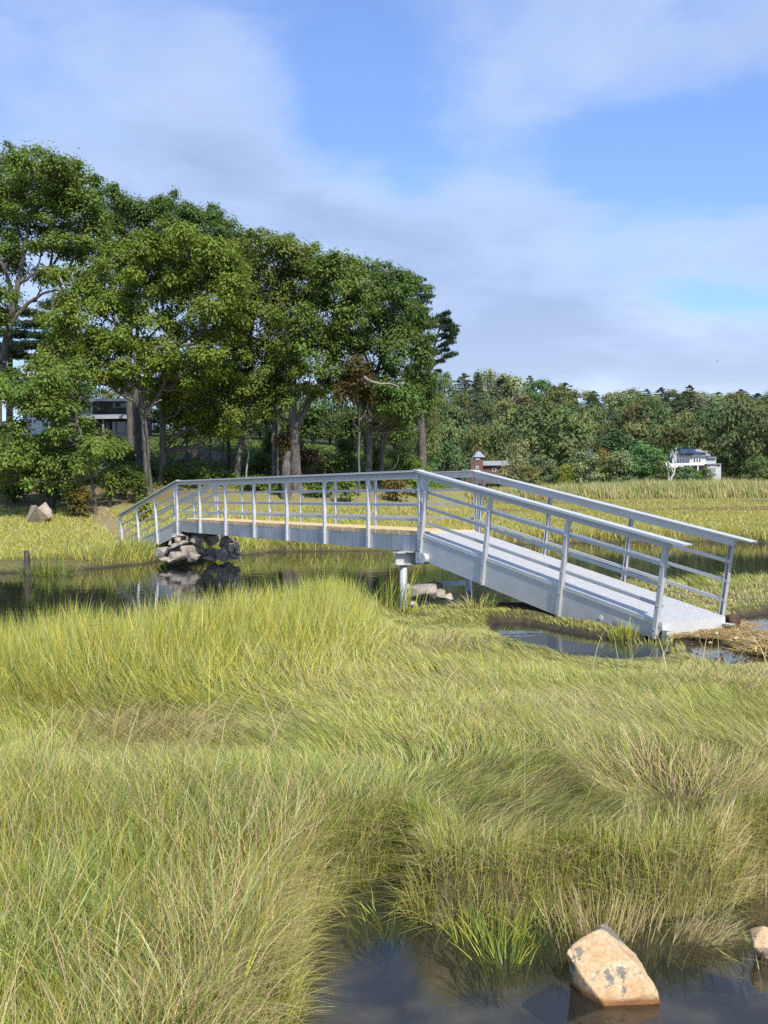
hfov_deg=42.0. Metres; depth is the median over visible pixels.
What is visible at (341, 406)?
tree
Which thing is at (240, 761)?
marsh grass
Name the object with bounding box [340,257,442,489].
oak tree
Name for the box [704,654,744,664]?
grass clump
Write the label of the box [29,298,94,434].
pine tree
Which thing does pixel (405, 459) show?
shrub
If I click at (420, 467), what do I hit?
shrub
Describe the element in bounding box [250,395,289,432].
shrub
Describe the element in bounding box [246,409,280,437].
tree
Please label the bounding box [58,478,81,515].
shrub
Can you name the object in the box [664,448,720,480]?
house
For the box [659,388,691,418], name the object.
tree
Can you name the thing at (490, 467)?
house
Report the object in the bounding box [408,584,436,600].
stone
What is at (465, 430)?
tree
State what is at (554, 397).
pine tree
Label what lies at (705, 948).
grass clump
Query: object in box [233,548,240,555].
stone
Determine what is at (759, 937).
boulder
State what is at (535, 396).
tree
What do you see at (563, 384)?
pine tree
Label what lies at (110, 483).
shrub
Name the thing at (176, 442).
shrub
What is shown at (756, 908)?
grass clump
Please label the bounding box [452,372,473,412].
pine tree
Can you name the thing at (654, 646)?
grass clump
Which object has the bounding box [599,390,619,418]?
tree
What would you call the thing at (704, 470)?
tree
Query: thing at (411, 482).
shrub
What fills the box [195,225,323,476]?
oak tree
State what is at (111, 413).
house
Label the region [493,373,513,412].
pine tree
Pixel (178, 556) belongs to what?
stone
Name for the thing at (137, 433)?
oak tree
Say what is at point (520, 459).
tree
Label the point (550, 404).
tree
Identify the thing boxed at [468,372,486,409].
pine tree
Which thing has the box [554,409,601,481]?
tree
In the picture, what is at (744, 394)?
tree
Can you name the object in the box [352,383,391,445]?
tree
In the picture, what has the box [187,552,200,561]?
stone
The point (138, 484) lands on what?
shrub
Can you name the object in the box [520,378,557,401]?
tree
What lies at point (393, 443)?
tree
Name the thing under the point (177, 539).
stone
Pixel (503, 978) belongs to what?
grass clump
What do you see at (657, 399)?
tree
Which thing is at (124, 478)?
shrub
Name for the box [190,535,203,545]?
stone
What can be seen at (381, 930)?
grass clump
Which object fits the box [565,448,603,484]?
tree
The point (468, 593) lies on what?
stone
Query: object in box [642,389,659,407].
pine tree
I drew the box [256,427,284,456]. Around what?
shrub
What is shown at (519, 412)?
tree
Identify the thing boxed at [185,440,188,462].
bare tree
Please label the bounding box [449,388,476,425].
tree
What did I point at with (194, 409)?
shrub
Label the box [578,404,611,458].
tree
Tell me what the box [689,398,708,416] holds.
pine tree
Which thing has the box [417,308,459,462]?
pine tree
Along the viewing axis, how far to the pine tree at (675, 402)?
352.41 m
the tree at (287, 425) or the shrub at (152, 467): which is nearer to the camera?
the shrub at (152, 467)
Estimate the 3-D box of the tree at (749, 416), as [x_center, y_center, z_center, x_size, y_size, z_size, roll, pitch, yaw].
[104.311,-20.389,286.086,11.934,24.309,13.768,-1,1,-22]
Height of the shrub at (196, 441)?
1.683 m
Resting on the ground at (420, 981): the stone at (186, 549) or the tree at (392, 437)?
the tree at (392, 437)
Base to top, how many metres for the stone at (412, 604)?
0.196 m
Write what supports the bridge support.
in the water
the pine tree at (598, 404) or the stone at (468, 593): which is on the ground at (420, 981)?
the pine tree at (598, 404)
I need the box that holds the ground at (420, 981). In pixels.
[0,407,767,1023]
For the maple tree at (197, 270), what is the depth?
46.08 m
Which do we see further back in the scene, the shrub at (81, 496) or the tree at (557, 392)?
the tree at (557, 392)
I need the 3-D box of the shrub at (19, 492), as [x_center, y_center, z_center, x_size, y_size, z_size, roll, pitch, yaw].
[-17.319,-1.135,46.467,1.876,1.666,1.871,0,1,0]
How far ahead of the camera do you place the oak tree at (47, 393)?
42.94 m
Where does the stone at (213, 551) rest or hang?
on the water
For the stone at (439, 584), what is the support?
on the water
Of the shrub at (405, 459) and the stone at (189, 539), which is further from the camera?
the shrub at (405, 459)
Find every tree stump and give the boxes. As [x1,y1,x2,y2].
[280,451,297,499]
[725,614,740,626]
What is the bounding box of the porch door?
[106,422,126,436]
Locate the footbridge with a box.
[114,469,756,641]
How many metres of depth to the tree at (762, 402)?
368.20 m
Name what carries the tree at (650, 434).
on the ground at (420, 981)
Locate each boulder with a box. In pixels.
[26,505,47,522]
[39,502,52,521]
[566,923,662,1023]
[750,926,767,960]
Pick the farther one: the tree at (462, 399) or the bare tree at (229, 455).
the tree at (462, 399)
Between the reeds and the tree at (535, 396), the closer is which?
the reeds
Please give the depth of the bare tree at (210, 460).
51.90 m
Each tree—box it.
[0,135,117,425]
[0,280,55,421]
[0,354,135,514]
[17,216,265,496]
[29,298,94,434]
[50,295,53,424]
[79,382,103,413]
[90,179,252,447]
[97,385,126,397]
[125,384,154,466]
[143,349,252,485]
[144,387,159,426]
[147,408,183,433]
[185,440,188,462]
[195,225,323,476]
[209,400,211,472]
[222,418,225,472]
[226,419,230,469]
[245,400,250,476]
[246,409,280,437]
[254,246,392,490]
[271,422,276,475]
[276,408,279,475]
[279,412,307,437]
[280,380,321,423]
[311,413,347,443]
[314,386,343,429]
[323,354,391,495]
[329,383,365,418]
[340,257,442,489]
[346,421,381,446]
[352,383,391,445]
[360,387,445,481]
[378,426,412,448]
[390,442,417,454]
[392,269,439,469]
[399,388,426,445]
[409,435,444,471]
[411,407,443,458]
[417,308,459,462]
[425,416,441,462]
[427,400,461,442]
[428,417,464,478]
[429,438,476,483]
[434,389,452,421]
[434,406,473,448]
[435,371,458,406]
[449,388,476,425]
[450,423,483,462]
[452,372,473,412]
[457,421,498,486]
[466,367,503,413]
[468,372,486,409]
[468,395,500,448]
[472,389,488,424]
[477,420,519,486]
[484,422,527,487]
[485,388,505,423]
[485,397,521,435]
[492,372,529,415]
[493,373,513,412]
[495,397,608,485]
[496,439,532,481]
[503,391,536,429]
[507,404,538,453]
[512,421,547,469]
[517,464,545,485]
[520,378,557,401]
[521,375,536,403]
[521,391,550,408]
[528,421,576,469]
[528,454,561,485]
[530,396,559,453]
[536,382,576,410]
[545,386,560,404]
[552,402,583,454]
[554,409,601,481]
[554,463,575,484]
[557,382,582,411]
[561,389,599,421]
[563,401,583,418]
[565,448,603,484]
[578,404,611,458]
[580,419,623,479]
[583,428,649,481]
[584,391,603,417]
[589,399,605,428]
[591,447,615,482]
[597,448,642,483]
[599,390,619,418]
[602,411,626,437]
[603,390,633,423]
[610,395,629,412]
[617,419,651,470]
[618,386,646,406]
[618,400,658,438]
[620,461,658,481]
[621,395,651,421]
[624,439,669,479]
[630,422,677,479]
[632,396,674,447]
[641,459,682,481]
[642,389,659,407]
[645,424,695,478]
[647,427,697,480]
[648,390,673,421]
[653,387,670,408]
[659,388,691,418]
[660,414,701,450]
[667,393,692,423]
[667,408,693,445]
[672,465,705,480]
[679,385,701,414]
[682,423,721,475]
[683,401,748,479]
[687,390,711,408]
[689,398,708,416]
[690,411,724,450]
[695,467,716,480]
[701,392,731,413]
[701,393,767,479]
[719,392,753,412]
[720,410,748,473]
[732,399,762,456]
[735,389,750,396]
[737,455,767,481]
[739,404,767,480]
[751,393,767,405]
[753,398,767,408]
[760,390,767,399]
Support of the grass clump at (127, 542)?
on the ground at (420, 981)
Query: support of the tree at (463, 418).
on the ground at (420, 981)
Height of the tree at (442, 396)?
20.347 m
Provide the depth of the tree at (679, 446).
203.58 m
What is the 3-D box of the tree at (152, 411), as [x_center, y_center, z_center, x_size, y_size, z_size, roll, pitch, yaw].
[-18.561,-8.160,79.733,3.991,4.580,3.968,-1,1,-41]
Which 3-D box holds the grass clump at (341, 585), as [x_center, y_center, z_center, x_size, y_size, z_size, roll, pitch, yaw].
[-0.780,1.311,15.640,2.664,0.785,1.781,0,1,0]
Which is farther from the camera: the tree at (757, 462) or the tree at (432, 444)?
the tree at (757, 462)
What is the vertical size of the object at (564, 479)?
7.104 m
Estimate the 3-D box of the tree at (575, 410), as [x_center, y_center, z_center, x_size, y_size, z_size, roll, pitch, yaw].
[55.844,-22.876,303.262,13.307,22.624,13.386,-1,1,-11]
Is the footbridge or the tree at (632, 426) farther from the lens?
the tree at (632, 426)
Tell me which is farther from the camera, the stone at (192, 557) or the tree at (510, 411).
the tree at (510, 411)
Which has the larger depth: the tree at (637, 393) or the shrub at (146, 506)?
the tree at (637, 393)
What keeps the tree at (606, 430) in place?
on the ground at (420, 981)
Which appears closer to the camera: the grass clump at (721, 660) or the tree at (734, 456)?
the grass clump at (721, 660)
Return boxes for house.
[23,354,151,436]
[458,451,513,483]
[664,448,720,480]
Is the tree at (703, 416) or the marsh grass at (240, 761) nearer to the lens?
the marsh grass at (240, 761)
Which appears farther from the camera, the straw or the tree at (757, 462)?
the tree at (757, 462)
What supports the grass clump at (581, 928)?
on the ground at (420, 981)
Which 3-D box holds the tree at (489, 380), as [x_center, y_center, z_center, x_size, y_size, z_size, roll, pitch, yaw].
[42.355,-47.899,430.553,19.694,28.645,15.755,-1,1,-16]
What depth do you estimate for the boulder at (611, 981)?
3.75 m
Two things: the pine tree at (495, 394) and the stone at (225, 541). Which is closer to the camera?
the stone at (225, 541)
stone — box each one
[155,546,168,556]
[159,557,169,560]
[168,540,188,550]
[169,547,179,551]
[169,551,186,562]
[174,534,190,545]
[174,537,180,542]
[180,545,199,555]
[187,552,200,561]
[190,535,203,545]
[197,546,205,554]
[202,556,214,560]
[204,535,219,547]
[204,548,209,554]
[207,548,218,558]
[216,546,228,561]
[219,536,230,547]
[226,544,232,555]
[232,542,239,548]
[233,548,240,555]
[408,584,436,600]
[408,599,417,607]
[428,582,442,587]
[436,589,444,600]
[441,592,456,599]
[463,591,470,598]
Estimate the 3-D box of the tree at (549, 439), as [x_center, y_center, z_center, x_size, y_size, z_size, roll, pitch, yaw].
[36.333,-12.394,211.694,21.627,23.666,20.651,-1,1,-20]
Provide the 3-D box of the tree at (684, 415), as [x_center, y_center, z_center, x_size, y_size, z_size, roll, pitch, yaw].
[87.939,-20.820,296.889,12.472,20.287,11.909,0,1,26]
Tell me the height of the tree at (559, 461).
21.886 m
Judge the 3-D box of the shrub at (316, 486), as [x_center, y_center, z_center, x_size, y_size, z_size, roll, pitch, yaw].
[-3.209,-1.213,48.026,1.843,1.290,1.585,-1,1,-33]
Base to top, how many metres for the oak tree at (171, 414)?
7.661 m
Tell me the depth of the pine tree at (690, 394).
409.16 m
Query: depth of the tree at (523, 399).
350.84 m
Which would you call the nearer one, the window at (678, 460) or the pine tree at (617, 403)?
the window at (678, 460)
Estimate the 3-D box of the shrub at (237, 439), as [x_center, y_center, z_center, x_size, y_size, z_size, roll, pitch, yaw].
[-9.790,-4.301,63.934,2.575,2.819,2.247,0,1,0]
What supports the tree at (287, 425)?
on the ground at (420, 981)
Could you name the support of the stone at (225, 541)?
on the stone at (229, 548)
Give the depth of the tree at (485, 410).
298.87 m
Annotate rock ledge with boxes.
[171,448,225,463]
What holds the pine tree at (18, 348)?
on the ground at (420, 981)
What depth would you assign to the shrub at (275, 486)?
48.24 m
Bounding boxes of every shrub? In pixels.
[0,476,31,502]
[33,485,79,509]
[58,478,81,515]
[64,484,97,518]
[97,463,139,499]
[98,470,120,506]
[109,447,134,463]
[126,466,155,502]
[132,494,161,520]
[137,458,168,475]
[155,460,188,483]
[166,426,191,446]
[177,400,220,438]
[183,465,214,479]
[188,433,222,446]
[210,461,240,478]
[219,424,245,443]
[237,475,267,490]
[243,448,271,472]
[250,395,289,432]
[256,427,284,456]
[264,483,292,494]
[270,432,303,469]
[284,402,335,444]
[290,439,327,484]
[303,473,333,497]
[309,447,349,473]
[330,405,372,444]
[332,435,363,472]
[333,481,359,501]
[357,443,386,471]
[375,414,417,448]
[379,479,411,501]
[384,440,419,470]
[404,458,430,471]
[405,479,433,497]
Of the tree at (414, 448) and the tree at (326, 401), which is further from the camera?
the tree at (414, 448)
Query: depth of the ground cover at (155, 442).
55.20 m
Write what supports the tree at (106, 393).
on the ground at (420, 981)
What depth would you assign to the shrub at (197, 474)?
50.17 m
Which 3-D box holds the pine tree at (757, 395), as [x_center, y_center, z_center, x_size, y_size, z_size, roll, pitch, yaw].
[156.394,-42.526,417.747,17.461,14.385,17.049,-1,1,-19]
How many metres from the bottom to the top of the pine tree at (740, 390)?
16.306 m
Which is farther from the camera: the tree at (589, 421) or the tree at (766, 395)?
the tree at (766, 395)
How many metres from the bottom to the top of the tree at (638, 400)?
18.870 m
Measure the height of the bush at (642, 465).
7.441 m
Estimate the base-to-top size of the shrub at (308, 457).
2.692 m
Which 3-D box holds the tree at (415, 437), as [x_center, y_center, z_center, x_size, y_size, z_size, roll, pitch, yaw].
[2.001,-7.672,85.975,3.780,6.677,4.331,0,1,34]
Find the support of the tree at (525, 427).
on the ground at (420, 981)
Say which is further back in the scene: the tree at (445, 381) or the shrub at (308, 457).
the tree at (445, 381)
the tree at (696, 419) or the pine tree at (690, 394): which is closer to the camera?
the tree at (696, 419)
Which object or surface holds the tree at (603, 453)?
on the ground at (420, 981)
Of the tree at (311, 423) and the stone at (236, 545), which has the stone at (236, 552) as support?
the stone at (236, 545)
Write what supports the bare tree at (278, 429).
on the ground at (420, 981)
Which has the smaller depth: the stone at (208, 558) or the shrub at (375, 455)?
the stone at (208, 558)
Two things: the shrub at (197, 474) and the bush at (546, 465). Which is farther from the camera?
the bush at (546, 465)
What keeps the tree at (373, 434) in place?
on the ground at (420, 981)
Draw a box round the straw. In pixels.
[656,618,767,653]
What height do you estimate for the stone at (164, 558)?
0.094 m
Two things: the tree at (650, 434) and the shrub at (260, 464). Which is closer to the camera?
the shrub at (260, 464)
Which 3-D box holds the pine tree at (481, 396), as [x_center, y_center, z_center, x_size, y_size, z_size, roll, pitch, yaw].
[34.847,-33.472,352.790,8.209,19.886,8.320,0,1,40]
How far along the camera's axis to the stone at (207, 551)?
27.59 m
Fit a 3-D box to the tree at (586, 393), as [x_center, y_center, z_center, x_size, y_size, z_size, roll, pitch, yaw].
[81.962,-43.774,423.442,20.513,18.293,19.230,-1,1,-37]
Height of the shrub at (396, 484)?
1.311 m
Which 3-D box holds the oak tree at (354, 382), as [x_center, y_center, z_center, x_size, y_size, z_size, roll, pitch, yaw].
[-1.057,-4.227,48.138,3.124,7.505,5.332,0,1,8]
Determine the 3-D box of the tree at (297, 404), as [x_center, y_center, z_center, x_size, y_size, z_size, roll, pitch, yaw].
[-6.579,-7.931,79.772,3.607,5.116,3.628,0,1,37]
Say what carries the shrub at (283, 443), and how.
on the ground at (420, 981)
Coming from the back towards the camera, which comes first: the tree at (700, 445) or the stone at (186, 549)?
the tree at (700, 445)
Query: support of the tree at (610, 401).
on the ground at (420, 981)
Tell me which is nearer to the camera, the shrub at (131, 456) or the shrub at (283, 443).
the shrub at (283, 443)
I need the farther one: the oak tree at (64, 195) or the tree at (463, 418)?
the tree at (463, 418)
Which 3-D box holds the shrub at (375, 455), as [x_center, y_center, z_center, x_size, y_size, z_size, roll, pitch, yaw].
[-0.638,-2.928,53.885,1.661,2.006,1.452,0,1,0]
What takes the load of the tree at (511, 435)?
on the ground at (420, 981)
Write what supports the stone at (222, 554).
in the water
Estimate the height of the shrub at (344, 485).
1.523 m
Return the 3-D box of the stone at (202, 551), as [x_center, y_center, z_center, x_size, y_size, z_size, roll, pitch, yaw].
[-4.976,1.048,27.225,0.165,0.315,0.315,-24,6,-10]
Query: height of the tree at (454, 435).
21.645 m
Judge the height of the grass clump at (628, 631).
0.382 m
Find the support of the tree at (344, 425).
on the ground at (420, 981)
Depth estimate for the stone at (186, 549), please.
26.71 m
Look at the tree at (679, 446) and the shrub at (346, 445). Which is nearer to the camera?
the shrub at (346, 445)
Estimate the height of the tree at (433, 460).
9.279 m
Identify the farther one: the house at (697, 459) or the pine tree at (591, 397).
the pine tree at (591, 397)
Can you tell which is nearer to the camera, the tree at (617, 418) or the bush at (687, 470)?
the bush at (687, 470)
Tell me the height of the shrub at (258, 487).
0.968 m
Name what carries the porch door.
in the house at (111, 413)
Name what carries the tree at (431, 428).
on the ground at (420, 981)
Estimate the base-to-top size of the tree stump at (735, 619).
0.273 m
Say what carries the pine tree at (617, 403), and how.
on the ground at (420, 981)
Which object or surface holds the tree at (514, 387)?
on the ground at (420, 981)
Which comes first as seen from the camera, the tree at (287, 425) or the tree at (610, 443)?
the tree at (287, 425)
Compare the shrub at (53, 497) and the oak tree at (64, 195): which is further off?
the oak tree at (64, 195)
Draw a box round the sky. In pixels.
[0,0,767,429]
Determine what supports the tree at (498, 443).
on the ground at (420, 981)
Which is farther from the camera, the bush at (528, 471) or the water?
the bush at (528, 471)
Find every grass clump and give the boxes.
[11,555,82,575]
[98,531,165,561]
[275,576,386,603]
[331,834,445,953]
[350,566,433,617]
[427,886,548,987]
[448,592,500,608]
[449,913,540,990]
[472,877,594,965]
[504,819,686,970]
[595,617,644,643]
[624,629,680,656]
[641,893,767,976]
[680,791,767,931]
[694,924,767,994]
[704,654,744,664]
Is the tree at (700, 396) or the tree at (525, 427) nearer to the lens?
the tree at (525, 427)
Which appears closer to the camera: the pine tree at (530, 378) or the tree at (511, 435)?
the tree at (511, 435)
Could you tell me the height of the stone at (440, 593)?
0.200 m
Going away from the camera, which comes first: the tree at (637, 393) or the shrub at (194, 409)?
the shrub at (194, 409)
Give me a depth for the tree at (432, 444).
91.53 m
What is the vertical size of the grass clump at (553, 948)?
0.316 m
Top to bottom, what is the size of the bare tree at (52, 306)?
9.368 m
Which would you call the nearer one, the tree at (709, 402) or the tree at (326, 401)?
the tree at (326, 401)
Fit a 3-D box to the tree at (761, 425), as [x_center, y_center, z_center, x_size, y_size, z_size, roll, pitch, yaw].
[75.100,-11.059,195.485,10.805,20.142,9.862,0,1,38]
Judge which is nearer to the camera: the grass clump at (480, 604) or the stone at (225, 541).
the grass clump at (480, 604)
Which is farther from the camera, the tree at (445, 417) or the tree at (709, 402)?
the tree at (709, 402)
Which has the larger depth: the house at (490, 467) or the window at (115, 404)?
the house at (490, 467)
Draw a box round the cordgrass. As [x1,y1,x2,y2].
[0,564,387,718]
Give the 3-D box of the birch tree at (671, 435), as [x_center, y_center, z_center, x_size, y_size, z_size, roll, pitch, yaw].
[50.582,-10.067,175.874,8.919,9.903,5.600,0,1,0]
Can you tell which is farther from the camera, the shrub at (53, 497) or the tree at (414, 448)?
the tree at (414, 448)
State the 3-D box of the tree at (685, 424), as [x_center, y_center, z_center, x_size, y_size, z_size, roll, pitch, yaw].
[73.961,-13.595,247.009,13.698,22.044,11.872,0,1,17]
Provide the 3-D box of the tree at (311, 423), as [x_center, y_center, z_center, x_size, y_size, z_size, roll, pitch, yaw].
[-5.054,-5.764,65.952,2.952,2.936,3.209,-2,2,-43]
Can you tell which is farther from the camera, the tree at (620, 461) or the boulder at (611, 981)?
the tree at (620, 461)
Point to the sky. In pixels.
(582, 185)
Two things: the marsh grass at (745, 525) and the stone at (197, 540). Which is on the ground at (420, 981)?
the marsh grass at (745, 525)
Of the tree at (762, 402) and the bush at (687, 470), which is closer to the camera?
the bush at (687, 470)
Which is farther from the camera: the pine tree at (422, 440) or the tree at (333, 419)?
the tree at (333, 419)
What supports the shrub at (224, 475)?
on the ground at (420, 981)
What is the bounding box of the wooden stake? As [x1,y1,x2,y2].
[23,550,31,574]
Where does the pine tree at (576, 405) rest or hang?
on the ground at (420, 981)
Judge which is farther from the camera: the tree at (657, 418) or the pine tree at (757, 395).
the pine tree at (757, 395)
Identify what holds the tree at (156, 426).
on the ground at (420, 981)
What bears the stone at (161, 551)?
on the ground at (420, 981)
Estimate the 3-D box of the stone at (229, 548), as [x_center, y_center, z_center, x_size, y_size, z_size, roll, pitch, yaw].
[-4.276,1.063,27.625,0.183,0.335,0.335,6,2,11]
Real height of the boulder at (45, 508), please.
0.906 m
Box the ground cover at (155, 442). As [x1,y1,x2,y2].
[1,434,452,490]
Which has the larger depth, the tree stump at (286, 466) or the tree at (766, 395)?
the tree at (766, 395)
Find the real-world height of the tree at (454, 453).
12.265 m
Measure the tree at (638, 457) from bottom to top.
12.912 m
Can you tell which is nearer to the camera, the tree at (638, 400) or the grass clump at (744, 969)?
the grass clump at (744, 969)
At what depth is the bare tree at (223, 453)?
51.93 m
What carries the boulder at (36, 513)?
on the ground at (420, 981)
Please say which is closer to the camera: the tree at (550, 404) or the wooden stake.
the wooden stake
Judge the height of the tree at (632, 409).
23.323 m
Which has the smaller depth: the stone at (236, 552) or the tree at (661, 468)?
the stone at (236, 552)
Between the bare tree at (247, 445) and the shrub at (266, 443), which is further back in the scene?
the shrub at (266, 443)
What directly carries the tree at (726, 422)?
on the ground at (420, 981)
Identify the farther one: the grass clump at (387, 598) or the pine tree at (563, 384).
the pine tree at (563, 384)
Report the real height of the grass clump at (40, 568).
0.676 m
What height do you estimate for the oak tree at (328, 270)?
12.391 m
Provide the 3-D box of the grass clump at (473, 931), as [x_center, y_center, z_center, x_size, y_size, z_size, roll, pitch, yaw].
[0.436,1.774,4.248,0.514,0.282,0.534,0,1,0]
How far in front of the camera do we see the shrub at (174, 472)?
49.72 m
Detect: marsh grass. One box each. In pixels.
[0,497,767,565]
[0,569,767,1023]
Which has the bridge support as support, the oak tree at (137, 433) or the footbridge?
the footbridge
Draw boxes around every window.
[113,402,125,407]
[674,458,683,462]
[693,458,700,462]
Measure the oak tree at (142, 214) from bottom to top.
17.898 m
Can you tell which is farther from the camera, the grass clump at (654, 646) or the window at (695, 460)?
the window at (695, 460)
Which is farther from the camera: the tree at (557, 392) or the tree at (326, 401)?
the tree at (557, 392)
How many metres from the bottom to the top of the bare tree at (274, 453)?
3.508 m
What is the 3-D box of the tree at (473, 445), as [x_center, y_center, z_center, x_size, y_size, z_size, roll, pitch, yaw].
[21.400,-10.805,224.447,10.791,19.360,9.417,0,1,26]
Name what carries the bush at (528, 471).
on the ground at (420, 981)
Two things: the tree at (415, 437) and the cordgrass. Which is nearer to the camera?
the cordgrass
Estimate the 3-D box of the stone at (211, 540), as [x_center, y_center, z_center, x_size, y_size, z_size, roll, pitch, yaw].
[-4.904,0.896,28.607,0.406,0.474,0.439,0,1,38]
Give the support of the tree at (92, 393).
on the ground at (420, 981)
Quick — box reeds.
[456,475,767,499]
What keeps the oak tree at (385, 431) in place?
on the ground at (420, 981)
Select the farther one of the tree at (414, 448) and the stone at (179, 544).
the tree at (414, 448)
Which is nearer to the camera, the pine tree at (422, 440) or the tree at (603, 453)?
the pine tree at (422, 440)
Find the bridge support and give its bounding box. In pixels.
[391,551,471,609]
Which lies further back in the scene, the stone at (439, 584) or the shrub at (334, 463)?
the shrub at (334, 463)
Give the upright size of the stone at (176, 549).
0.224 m
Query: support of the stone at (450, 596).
on the stone at (440, 593)

